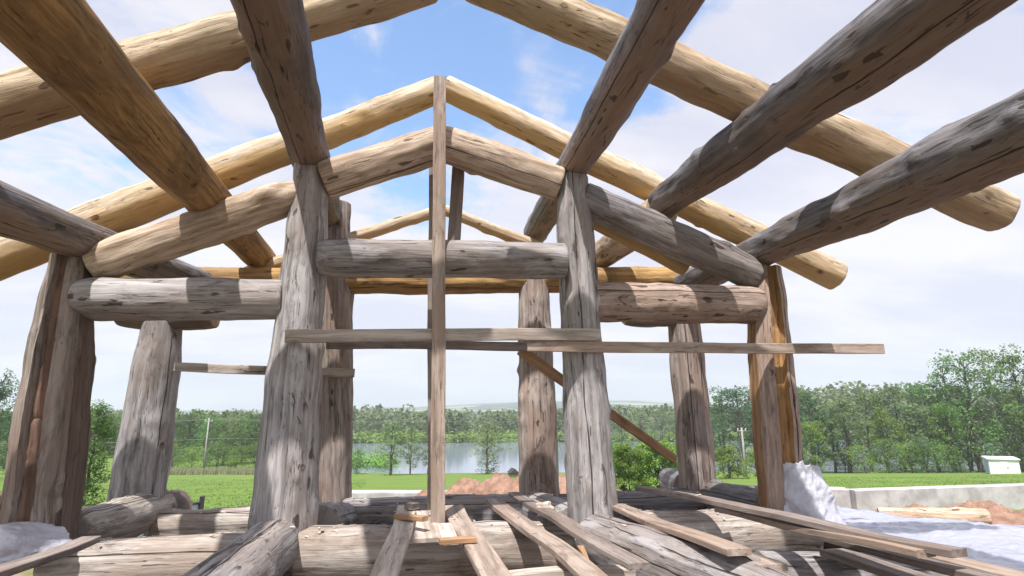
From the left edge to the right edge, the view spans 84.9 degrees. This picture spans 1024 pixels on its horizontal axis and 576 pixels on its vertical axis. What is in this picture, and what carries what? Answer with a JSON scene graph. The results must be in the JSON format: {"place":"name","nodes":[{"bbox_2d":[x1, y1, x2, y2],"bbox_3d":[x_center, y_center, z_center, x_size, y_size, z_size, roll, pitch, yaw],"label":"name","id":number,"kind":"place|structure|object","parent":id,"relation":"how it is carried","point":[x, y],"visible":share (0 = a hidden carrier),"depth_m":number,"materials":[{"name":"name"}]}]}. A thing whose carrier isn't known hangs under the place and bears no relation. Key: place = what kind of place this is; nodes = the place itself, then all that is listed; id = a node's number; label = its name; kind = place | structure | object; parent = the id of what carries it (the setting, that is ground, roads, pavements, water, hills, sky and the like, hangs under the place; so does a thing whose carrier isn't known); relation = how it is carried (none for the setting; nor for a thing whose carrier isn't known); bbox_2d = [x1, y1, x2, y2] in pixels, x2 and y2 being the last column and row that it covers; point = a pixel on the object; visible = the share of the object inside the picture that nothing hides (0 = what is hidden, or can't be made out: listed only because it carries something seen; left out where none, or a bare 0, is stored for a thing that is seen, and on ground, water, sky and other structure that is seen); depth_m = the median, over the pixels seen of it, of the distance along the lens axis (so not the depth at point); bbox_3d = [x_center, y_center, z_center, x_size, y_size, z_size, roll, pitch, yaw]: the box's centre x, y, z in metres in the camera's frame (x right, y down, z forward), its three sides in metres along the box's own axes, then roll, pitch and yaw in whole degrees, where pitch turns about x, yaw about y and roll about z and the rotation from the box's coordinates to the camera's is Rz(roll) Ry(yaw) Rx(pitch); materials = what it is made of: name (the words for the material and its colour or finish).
{"place":"outdoors","nodes":[
{"label":"outdoors","id":0,"kind":"place"},
{"bbox_2d":[0,400,1023,575],"bbox_3d":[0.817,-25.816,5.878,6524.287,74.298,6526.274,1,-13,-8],"label":"ground","id":1,"kind":"structure","parent":0,"point":[377,481],"depth_m":55.16,"materials":[{"name":"green plant"}]},
{"bbox_2d":[0,368,19,468],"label":"broadleaf tree","id":2,"kind":"object","parent":1,"relation":"on","point":[4,396],"visible":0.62,"depth_m":59.09,"materials":[{"name":"green plant"}]},
{"bbox_2d":[82,399,120,505],"bbox_3d":[-13.834,5.504,18.293,1.831,3.734,1.608,-5,-14,22],"label":"broadleaf tree","id":3,"kind":"object","parent":1,"relation":"on","point":[98,409],"visible":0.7,"depth_m":18.33,"materials":[{"name":"green plant"}]},
{"bbox_2d":[0,410,260,457],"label":"wood","id":4,"kind":"object","parent":1,"relation":"on","point":[117,427],"visible":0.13,"depth_m":124.72,"materials":[{"name":"green plant"}]},
{"bbox_2d":[182,414,228,463],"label":"broadleaf tree","id":5,"kind":"object","parent":1,"relation":"on","point":[203,430],"visible":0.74,"depth_m":97.89,"materials":[{"name":"green plant"}]},
{"bbox_2d":[169,466,254,474],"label":"dry grass","id":6,"kind":"structure","parent":1,"relation":"on","point":[213,471],"depth_m":77.03,"materials":[{"name":"plant"}]},
{"bbox_2d":[283,564,291,575],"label":"sill log","id":7,"kind":"object","parent":1,"relation":"on","point":[288,572],"depth_m":5.80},
{"bbox_2d":[149,505,250,535],"bbox_3d":[-3.065,2.469,5.827,1.173,0.384,0.388,2,-13,-8],"label":"sill log","id":8,"kind":"object","parent":7,"relation":"on","point":[205,521],"visible":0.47,"depth_m":5.67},
{"bbox_2d":[78,489,177,537],"bbox_3d":[-3.707,2.192,5.298,0.400,0.406,1.659,2,-14,-8],"label":"floor log","id":9,"kind":"object","parent":8,"relation":"on","point":[135,515],"visible":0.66,"depth_m":5.09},
{"bbox_2d":[107,320,182,501],"bbox_3d":[-3.919,1.376,6.051,0.527,2.127,0.525,2,-13,-8],"label":"log post","id":10,"kind":"object","parent":9,"relation":"on","point":[143,457],"visible":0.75,"depth_m":5.89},
{"bbox_2d":[114,320,219,329],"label":"bolster log","id":11,"kind":"object","parent":10,"relation":"on","point":[195,325],"visible":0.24,"depth_m":6.17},
{"bbox_2d":[120,266,690,294],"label":"tie beam","id":12,"kind":"structure","parent":11,"relation":"on","point":[453,285],"depth_m":6.72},
{"bbox_2d":[243,208,428,267],"bbox_3d":[-2.465,-0.450,6.893,3.486,0.192,0.193,-20,-9,-12],"label":"rafter","id":13,"kind":"object","parent":12,"relation":"on","point":[392,224],"visible":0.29,"depth_m":7.04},
{"bbox_2d":[446,205,599,266],"bbox_3d":[0.713,-0.388,7.364,3.424,0.206,0.193,22,-15,-3],"label":"rafter","id":14,"kind":"object","parent":12,"relation":"on","point":[492,229],"visible":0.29,"depth_m":7.24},
{"bbox_2d":[595,199,677,266],"bbox_3d":[1.364,-0.601,6.655,0.387,0.383,1.812,2,-13,-12],"label":"purlin","id":15,"kind":"object","parent":14,"relation":"on","point":[609,251],"visible":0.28,"depth_m":6.86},
{"bbox_2d":[446,76,847,289],"bbox_3d":[1.433,-1.133,6.084,4.760,0.344,0.344,25,-15,-2],"label":"roof rafter","id":16,"kind":"object","parent":15,"relation":"on","point":[822,269],"visible":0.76,"depth_m":5.96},
{"bbox_2d":[343,494,521,524],"bbox_3d":[-0.857,2.494,6.153,1.957,0.410,0.402,2,-13,-8],"label":"sill log","id":17,"kind":"object","parent":7,"relation":"on","point":[374,511],"visible":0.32,"depth_m":6.04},
{"bbox_2d":[318,200,353,503],"bbox_3d":[-2.041,0.708,6.479,0.416,3.561,0.413,-2,-12,-9],"label":"log post","id":18,"kind":"object","parent":17,"relation":"on","point":[335,426],"visible":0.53,"depth_m":6.20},
{"bbox_2d":[173,362,354,376],"bbox_3d":[-2.648,0.887,6.037,1.849,0.102,0.049,3,-13,-8],"label":"board","id":19,"kind":"object","parent":18,"relation":"attached to","point":[241,369],"visible":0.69,"depth_m":5.97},
{"bbox_2d":[317,502,357,524],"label":"floor log","id":20,"kind":"object","parent":17,"relation":"on","point":[345,513],"visible":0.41,"depth_m":4.95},
{"bbox_2d":[559,486,757,510],"bbox_3d":[2.022,2.564,6.566,3.181,0.423,0.413,1,-13,-8],"label":"sill log","id":21,"kind":"object","parent":7,"relation":"on","point":[650,501],"visible":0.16,"depth_m":6.37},
{"bbox_2d":[517,279,559,495],"bbox_3d":[0.296,1.095,6.732,0.479,2.705,0.479,1,-13,-8],"label":"log post","id":22,"kind":"object","parent":21,"relation":"on","point":[538,443],"visible":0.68,"depth_m":6.47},
{"bbox_2d":[517,351,676,463],"bbox_3d":[0.982,1.291,5.930,2.543,0.106,0.045,37,-23,-26],"label":"board","id":23,"kind":"object","parent":22,"relation":"attached to","point":[543,366],"visible":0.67,"depth_m":6.02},
{"bbox_2d":[522,491,566,520],"bbox_3d":[0.423,2.297,5.634,0.394,0.410,1.467,3,-17,-13],"label":"floor log","id":24,"kind":"object","parent":21,"relation":"on","point":[558,503],"visible":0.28,"depth_m":5.60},
{"bbox_2d":[668,324,715,491],"bbox_3d":[2.225,1.433,6.951,0.456,2.146,0.446,1,-13,-8],"label":"log post","id":25,"kind":"object","parent":21,"relation":"on","point":[695,450],"visible":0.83,"depth_m":6.77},
{"bbox_2d":[700,479,758,508],"bbox_3d":[2.413,2.331,6.079,0.426,0.425,1.664,1,-15,-4],"label":"floor log","id":26,"kind":"object","parent":21,"relation":"on","point":[744,494],"visible":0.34,"depth_m":5.90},
{"bbox_2d":[372,421,409,475],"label":"broadleaf tree","id":27,"kind":"object","parent":1,"relation":"on","point":[392,439],"visible":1,"depth_m":82.60,"materials":[{"name":"green plant"}]},
{"bbox_2d":[99,481,755,553],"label":"wood chips","id":28,"kind":"object","parent":1,"relation":"on","point":[366,530],"visible":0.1,"depth_m":4.60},
{"bbox_2d":[370,505,414,575],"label":"plank","id":29,"kind":"object","parent":28,"relation":"on","point":[389,559],"visible":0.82,"depth_m":3.49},
{"bbox_2d":[509,565,635,575],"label":"plank","id":30,"kind":"object","parent":28,"relation":"on","point":[613,570],"visible":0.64,"depth_m":3.44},
{"bbox_2d":[508,492,649,570],"bbox_3d":[0.357,1.801,4.352,0.145,0.057,2.761,3,-12,-14],"label":"plank","id":31,"kind":"object","parent":28,"relation":"on","point":[626,559],"visible":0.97,"depth_m":3.70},
{"bbox_2d":[753,550,947,575],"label":"sill log","id":32,"kind":"object","parent":28,"relation":"on","point":[806,563],"visible":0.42,"depth_m":3.87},
{"bbox_2d":[819,548,932,575],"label":"plank","id":33,"kind":"object","parent":32,"relation":"on","point":[872,565],"visible":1,"depth_m":3.58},
{"bbox_2d":[812,536,999,575],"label":"plank","id":34,"kind":"object","parent":33,"relation":"on","point":[938,566],"visible":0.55,"depth_m":3.06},
{"bbox_2d":[714,507,935,557],"bbox_3d":[1.939,1.602,3.757,0.148,0.061,1.778,3,-14,-15],"label":"plank","id":35,"kind":"object","parent":34,"relation":"on","point":[910,551],"visible":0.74,"depth_m":3.42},
{"bbox_2d":[636,486,967,557],"bbox_3d":[1.771,1.664,4.198,0.141,0.066,2.990,4,-14,-19],"label":"plank","id":36,"kind":"object","parent":35,"relation":"on","point":[942,550],"visible":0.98,"depth_m":3.62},
{"bbox_2d":[928,555,1023,575],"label":"plank","id":37,"kind":"object","parent":34,"relation":"on","point":[984,566],"visible":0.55,"depth_m":2.86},
{"bbox_2d":[469,422,511,473],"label":"broadleaf tree","id":38,"kind":"object","parent":1,"relation":"on","point":[486,469],"visible":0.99,"depth_m":84.92,"materials":[{"name":"green plant"}]},
{"bbox_2d":[0,403,988,437],"bbox_3d":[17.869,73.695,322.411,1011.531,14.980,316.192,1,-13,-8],"label":"wood","id":39,"kind":"object","parent":1,"relation":"on","point":[455,420],"visible":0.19,"depth_m":217.02,"materials":[{"name":"green plant"}]},
{"bbox_2d":[0,475,1023,507],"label":"grass","id":40,"kind":"structure","parent":1,"relation":"on","point":[887,481],"depth_m":35.70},
{"bbox_2d":[416,472,621,495],"bbox_3d":[0.207,4.657,12.003,7.644,1.354,4.720,1,-13,-8],"label":"earth heap","id":41,"kind":"object","parent":1,"relation":"on","point":[498,483],"visible":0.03,"depth_m":12.03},
{"bbox_2d":[612,443,648,490],"bbox_3d":[5.192,8.422,25.759,2.151,2.490,1.936,-4,-13,18],"label":"shrub","id":42,"kind":"object","parent":1,"relation":"on","point":[625,456],"visible":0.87,"depth_m":25.58,"materials":[{"name":"green plant"}]},
{"bbox_2d":[631,438,677,488],"bbox_3d":[6.917,8.468,26.714,2.750,2.586,2.758,-6,-14,26],"label":"shrub","id":43,"kind":"object","parent":1,"relation":"on","point":[651,465],"visible":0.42,"depth_m":26.49,"materials":[{"name":"green plant"}]},
{"bbox_2d":[353,426,1020,443],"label":"reeds","id":44,"kind":"object","parent":1,"relation":"on","point":[464,437],"visible":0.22,"depth_m":184.06,"materials":[{"name":"green plant"}]},
{"bbox_2d":[709,386,751,458],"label":"broadleaf tree","id":45,"kind":"object","parent":1,"relation":"on","point":[724,439],"visible":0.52,"depth_m":114.16,"materials":[{"name":"green plant"}]},
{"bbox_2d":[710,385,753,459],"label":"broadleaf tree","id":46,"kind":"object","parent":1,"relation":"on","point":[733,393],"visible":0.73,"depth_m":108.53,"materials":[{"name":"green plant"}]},
{"bbox_2d":[715,441,750,478],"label":"shrub","id":47,"kind":"object","parent":1,"relation":"on","point":[736,468],"visible":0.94,"depth_m":49.48,"materials":[{"name":"green plant"}]},
{"bbox_2d":[801,420,830,469],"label":"broadleaf tree","id":48,"kind":"object","parent":1,"relation":"on","point":[809,424],"visible":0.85,"depth_m":82.59,"materials":[{"name":"green plant"}]},
{"bbox_2d":[798,391,842,467],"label":"broadleaf tree","id":49,"kind":"object","parent":1,"relation":"on","point":[808,403],"visible":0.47,"depth_m":88.75,"materials":[{"name":"green plant"}]},
{"bbox_2d":[812,405,853,472],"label":"broadleaf tree","id":50,"kind":"object","parent":1,"relation":"on","point":[829,425],"visible":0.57,"depth_m":84.84,"materials":[{"name":"green plant"}]},
{"bbox_2d":[818,397,872,472],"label":"broadleaf tree","id":51,"kind":"object","parent":1,"relation":"on","point":[846,406],"visible":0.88,"depth_m":81.49,"materials":[{"name":"green plant"}]},
{"bbox_2d":[834,387,897,471],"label":"broadleaf tree","id":52,"kind":"object","parent":1,"relation":"on","point":[873,399],"visible":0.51,"depth_m":89.03,"materials":[{"name":"green plant"}]},
{"bbox_2d":[865,407,905,472],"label":"broadleaf tree","id":53,"kind":"object","parent":1,"relation":"on","point":[879,418],"visible":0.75,"depth_m":82.81,"materials":[{"name":"green plant"}]},
{"bbox_2d":[866,382,933,471],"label":"broadleaf tree","id":54,"kind":"object","parent":1,"relation":"on","point":[892,389],"visible":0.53,"depth_m":87.36,"materials":[{"name":"green plant"}]},
{"bbox_2d":[797,380,1023,436],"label":"lakeside wood","id":55,"kind":"object","parent":1,"relation":"on","point":[833,394],"visible":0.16,"depth_m":193.11,"materials":[{"name":"green plant"}]},
{"bbox_2d":[886,402,942,472],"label":"broadleaf tree","id":56,"kind":"object","parent":1,"relation":"on","point":[913,409],"visible":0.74,"depth_m":83.16,"materials":[{"name":"green plant"}]},
{"bbox_2d":[900,436,953,472],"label":"shrub","id":57,"kind":"object","parent":1,"relation":"on","point":[922,450],"visible":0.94,"depth_m":75.32,"materials":[{"name":"green plant"}]},
{"bbox_2d":[877,507,991,523],"bbox_3d":[7.424,4.019,9.903,1.631,0.306,0.302,-6,-14,22],"label":"peeled log","id":58,"kind":"object","parent":1,"relation":"on","point":[973,514],"visible":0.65,"depth_m":9.77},
{"bbox_2d":[849,483,1023,510],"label":"concrete wall","id":59,"kind":"structure","parent":1,"relation":"on","point":[1010,496],"depth_m":13.96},
{"bbox_2d":[895,381,982,471],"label":"broadleaf tree","id":60,"kind":"object","parent":1,"relation":"on","point":[912,388],"visible":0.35,"depth_m":87.47,"materials":[{"name":"green plant"}]},
{"bbox_2d":[923,403,970,472],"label":"broadleaf tree","id":61,"kind":"object","parent":1,"relation":"on","point":[946,430],"visible":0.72,"depth_m":81.21,"materials":[{"name":"green plant"}]},
{"bbox_2d":[917,363,977,471],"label":"broadleaf tree","id":62,"kind":"object","parent":1,"relation":"on","point":[950,401],"visible":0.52,"depth_m":85.24,"materials":[{"name":"green plant"}]},
{"bbox_2d":[874,500,1023,525],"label":"earth heap","id":63,"kind":"object","parent":1,"relation":"on","point":[1001,514],"visible":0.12,"depth_m":11.62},
{"bbox_2d":[912,347,1023,472],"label":"broadleaf tree","id":64,"kind":"object","parent":1,"relation":"on","point":[976,449],"visible":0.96,"depth_m":80.94,"materials":[{"name":"green plant"}]},
{"bbox_2d":[948,349,1021,455],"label":"birch tree","id":65,"kind":"object","parent":1,"relation":"on","point":[988,383],"visible":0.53,"depth_m":83.95,"materials":[{"name":"green plant"}]},
{"bbox_2d":[975,343,1023,463],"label":"broadleaf tree","id":66,"kind":"object","parent":1,"relation":"on","point":[1013,358],"visible":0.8,"depth_m":81.47,"materials":[{"name":"green plant"}]},
{"bbox_2d":[981,456,1020,473],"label":"shed","id":67,"kind":"structure","parent":1,"relation":"on","point":[1001,464],"depth_m":66.01,"materials":[{"name":"paint"}]},
{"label":"sill log","id":68,"kind":"object","parent":1,"relation":"on","visible":0},
{"bbox_2d":[33,533,282,575],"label":"sill log","id":69,"kind":"object","parent":68,"relation":"on","point":[170,555],"visible":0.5,"depth_m":4.01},
{"bbox_2d":[0,521,71,563],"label":"white sack","id":70,"kind":"object","parent":69,"relation":"on","point":[18,540],"visible":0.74,"depth_m":3.74,"materials":[{"name":"white plastic"}]},
{"bbox_2d":[0,253,96,538],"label":"log post","id":71,"kind":"object","parent":69,"relation":"on","point":[47,456],"visible":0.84,"depth_m":4.29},
{"bbox_2d":[0,180,211,278],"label":"purlin","id":72,"kind":"object","parent":71,"relation":"on","point":[27,218],"visible":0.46,"depth_m":4.27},
{"bbox_2d":[0,0,437,139],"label":"roof rafter","id":73,"kind":"object","parent":72,"relation":"on","point":[30,99],"visible":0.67,"depth_m":3.77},
{"bbox_2d":[67,277,281,320],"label":"tie beam","id":74,"kind":"structure","parent":71,"relation":"attached to","point":[164,299],"depth_m":4.59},
{"bbox_2d":[82,181,296,277],"bbox_3d":[-2.697,-0.528,4.881,1.832,0.368,0.378,-22,-8,-13],"label":"rafter","id":75,"kind":"object","parent":74,"relation":"on","point":[124,253],"visible":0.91,"depth_m":4.76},
{"bbox_2d":[0,0,275,267],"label":"purlin","id":76,"kind":"object","parent":75,"relation":"on","point":[72,54],"visible":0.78,"depth_m":3.14,"materials":[{"name":"wood"}]},
{"bbox_2d":[0,536,100,575],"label":"plank","id":77,"kind":"object","parent":69,"relation":"on","point":[13,567],"visible":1,"depth_m":3.15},
{"bbox_2d":[182,519,298,575],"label":"floor log","id":78,"kind":"object","parent":69,"relation":"on","point":[246,553],"visible":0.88,"depth_m":3.46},
{"bbox_2d":[248,162,328,532],"bbox_3d":[-1.828,0.441,4.807,0.520,3.203,0.506,2,-13,-8],"label":"log post","id":79,"kind":"object","parent":69,"relation":"on","point":[286,480],"visible":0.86,"depth_m":4.56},
{"bbox_2d":[230,0,340,226],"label":"purlin","id":80,"kind":"object","parent":79,"relation":"on","point":[275,34],"visible":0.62,"depth_m":3.67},
{"bbox_2d":[0,76,433,280],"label":"roof rafter","id":81,"kind":"object","parent":80,"relation":"on","point":[123,209],"visible":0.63,"depth_m":5.35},
{"bbox_2d":[316,126,432,198],"bbox_3d":[-1.206,-1.185,5.257,1.160,0.369,0.373,-21,-9,-12],"label":"rafter","id":82,"kind":"object","parent":79,"relation":"attached to","point":[375,164],"visible":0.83,"depth_m":5.12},
{"bbox_2d":[326,341,526,350],"bbox_3d":[-0.604,0.538,5.245,2.188,0.103,0.051,1,-13,-8],"label":"board","id":83,"kind":"object","parent":79,"relation":"attached to","point":[486,346],"visible":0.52,"depth_m":5.21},
{"bbox_2d":[427,167,432,509],"bbox_3d":[-0.741,0.404,5.265,0.112,3.468,0.049,0,-12,-8],"label":"board","id":84,"kind":"object","parent":83,"relation":"attached to","point":[429,325],"visible":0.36,"depth_m":5.20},
{"bbox_2d":[316,238,568,278],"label":"tie beam","id":85,"kind":"structure","parent":79,"relation":"attached to","point":[352,258],"depth_m":4.90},
{"bbox_2d":[284,328,600,342],"bbox_3d":[-0.532,0.401,4.740,2.642,0.123,0.052,1,-13,-8],"label":"board","id":86,"kind":"object","parent":79,"relation":"attached to","point":[415,335],"visible":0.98,"depth_m":4.72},
{"bbox_2d":[291,520,575,575],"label":"sill log","id":87,"kind":"object","parent":68,"relation":"on","point":[350,550],"visible":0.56,"depth_m":4.31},
{"bbox_2d":[409,510,439,543],"bbox_3d":[-0.716,1.857,4.391,0.276,0.045,1.008,2,-11,-12],"label":"plank","id":88,"kind":"object","parent":87,"relation":"on","point":[426,531],"visible":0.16,"depth_m":4.10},
{"bbox_2d":[430,75,445,522],"bbox_3d":[-0.627,-0.036,4.799,0.120,3.965,0.046,1,-13,-8],"label":"board","id":89,"kind":"object","parent":88,"relation":"on","point":[438,385],"visible":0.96,"depth_m":4.74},
{"bbox_2d":[445,504,511,575],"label":"plank","id":90,"kind":"object","parent":87,"relation":"on","point":[484,557],"visible":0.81,"depth_m":3.59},
{"bbox_2d":[486,499,607,575],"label":"plank","id":91,"kind":"object","parent":87,"relation":"on","point":[573,561],"visible":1,"depth_m":3.79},
{"bbox_2d":[556,172,618,523],"bbox_3d":[0.658,0.473,5.167,0.457,3.204,0.464,0,-12,-8],"label":"log post","id":92,"kind":"object","parent":87,"relation":"on","point":[591,489],"visible":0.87,"depth_m":4.93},
{"bbox_2d":[446,125,564,199],"bbox_3d":[-0.112,-1.201,5.436,1.225,0.377,0.362,18,-14,-4],"label":"rafter","id":93,"kind":"object","parent":92,"relation":"attached to","point":[486,158],"visible":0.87,"depth_m":5.29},
{"bbox_2d":[447,166,464,239],"bbox_3d":[-0.552,-0.731,5.484,0.126,1.029,0.044,-2,-14,18],"label":"board","id":94,"kind":"object","parent":93,"relation":"hanging from","point":[456,206],"visible":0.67,"depth_m":5.48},
{"bbox_2d":[524,0,704,241],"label":"purlin","id":95,"kind":"object","parent":92,"relation":"on","point":[639,57],"visible":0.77,"depth_m":3.97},
{"bbox_2d":[527,340,884,353],"bbox_3d":[1.831,0.542,5.080,3.436,0.104,0.040,1,-13,-8],"label":"board","id":96,"kind":"object","parent":92,"relation":"attached to","point":[693,347],"visible":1,"depth_m":5.05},
{"bbox_2d":[575,513,791,575],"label":"floor log","id":97,"kind":"object","parent":87,"relation":"on","point":[664,553],"visible":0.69,"depth_m":3.50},
{"bbox_3d":[1.197,1.855,4.083,0.165,0.067,2.456,0,-13,1],"label":"plank","id":98,"kind":"object","parent":97,"relation":"on","visible":0},
{"bbox_2d":[638,522,787,570],"bbox_3d":[1.157,1.773,4.117,0.170,0.061,2.416,2,-14,-11],"label":"plank","id":99,"kind":"object","parent":98,"relation":"on","point":[765,561],"visible":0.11,"depth_m":3.00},
{"bbox_2d":[612,503,751,555],"bbox_3d":[1.063,1.660,3.923,0.162,0.058,1.875,2,-14,-10],"label":"plank","id":100,"kind":"object","parent":99,"relation":"on","point":[716,544],"visible":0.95,"depth_m":3.53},
{"bbox_2d":[615,509,823,551],"bbox_3d":[1.706,2.158,4.846,1.878,0.452,0.460,2,-13,-8],"label":"sill log","id":101,"kind":"object","parent":68,"relation":"on","point":[754,536],"visible":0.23,"depth_m":4.72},
{"bbox_2d":[747,264,803,510],"bbox_3d":[2.495,1.086,5.320,0.407,2.639,0.420,4,-13,-8],"label":"log post","id":102,"kind":"object","parent":101,"relation":"on","point":[776,430],"visible":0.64,"depth_m":5.20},
{"bbox_2d":[596,282,767,323],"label":"tie beam","id":103,"kind":"structure","parent":102,"relation":"attached to","point":[666,303],"depth_m":5.22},
{"bbox_2d":[585,183,764,286],"bbox_3d":[1.554,-0.508,5.531,1.903,0.360,0.366,24,-15,-3],"label":"rafter","id":104,"kind":"object","parent":103,"relation":"on","point":[657,231],"visible":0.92,"depth_m":5.38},
{"bbox_2d":[593,222,689,274],"bbox_3d":[1.296,-0.487,5.782,1.168,0.223,0.225,28,-15,-2],"label":"rafter","id":105,"kind":"object","parent":104,"relation":"attached to","point":[677,266],"visible":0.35,"depth_m":5.72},
{"bbox_2d":[648,0,1017,217],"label":"purlin","id":106,"kind":"object","parent":104,"relation":"on","point":[874,47],"visible":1,"depth_m":3.45,"materials":[{"name":"wood"}]},
{"bbox_2d":[465,0,1020,231],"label":"roof rafter","id":107,"kind":"object","parent":106,"relation":"on","point":[703,81],"visible":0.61,"depth_m":4.34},
{"bbox_2d":[783,460,846,524],"bbox_3d":[2.745,1.831,5.012,0.741,0.574,0.312,8,-15,-33],"label":"plastic wrap","id":108,"kind":"object","parent":102,"relation":"attached to","point":[808,491],"visible":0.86,"depth_m":4.93,"materials":[{"name":"white"}]},
{"bbox_2d":[673,89,1023,284],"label":"purlin","id":109,"kind":"object","parent":102,"relation":"on","point":[978,151],"visible":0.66,"depth_m":3.80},
{"bbox_2d":[824,542,861,552],"bbox_3d":[3.651,2.419,5.073,1.400,0.173,3.055,6,-14,-25],"label":"lumber stack","id":110,"kind":"object","parent":68,"relation":"on","point":[828,546],"visible":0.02,"depth_m":5.25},
{"bbox_2d":[837,505,1023,570],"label":"plastic sheet","id":111,"kind":"object","parent":110,"relation":"on","point":[999,544],"visible":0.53,"depth_m":5.03,"materials":[{"name":"white"}]},
{"bbox_2d":[0,0,1023,411],"label":"sky","id":112,"kind":"structure","parent":0,"point":[917,285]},
{"bbox_2d":[352,440,1023,473],"bbox_3d":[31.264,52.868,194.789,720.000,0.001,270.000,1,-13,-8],"label":"lake water","id":113,"kind":"structure","parent":0,"point":[458,459],"depth_m":116.93,"materials":[{"name":"blue liquid"}]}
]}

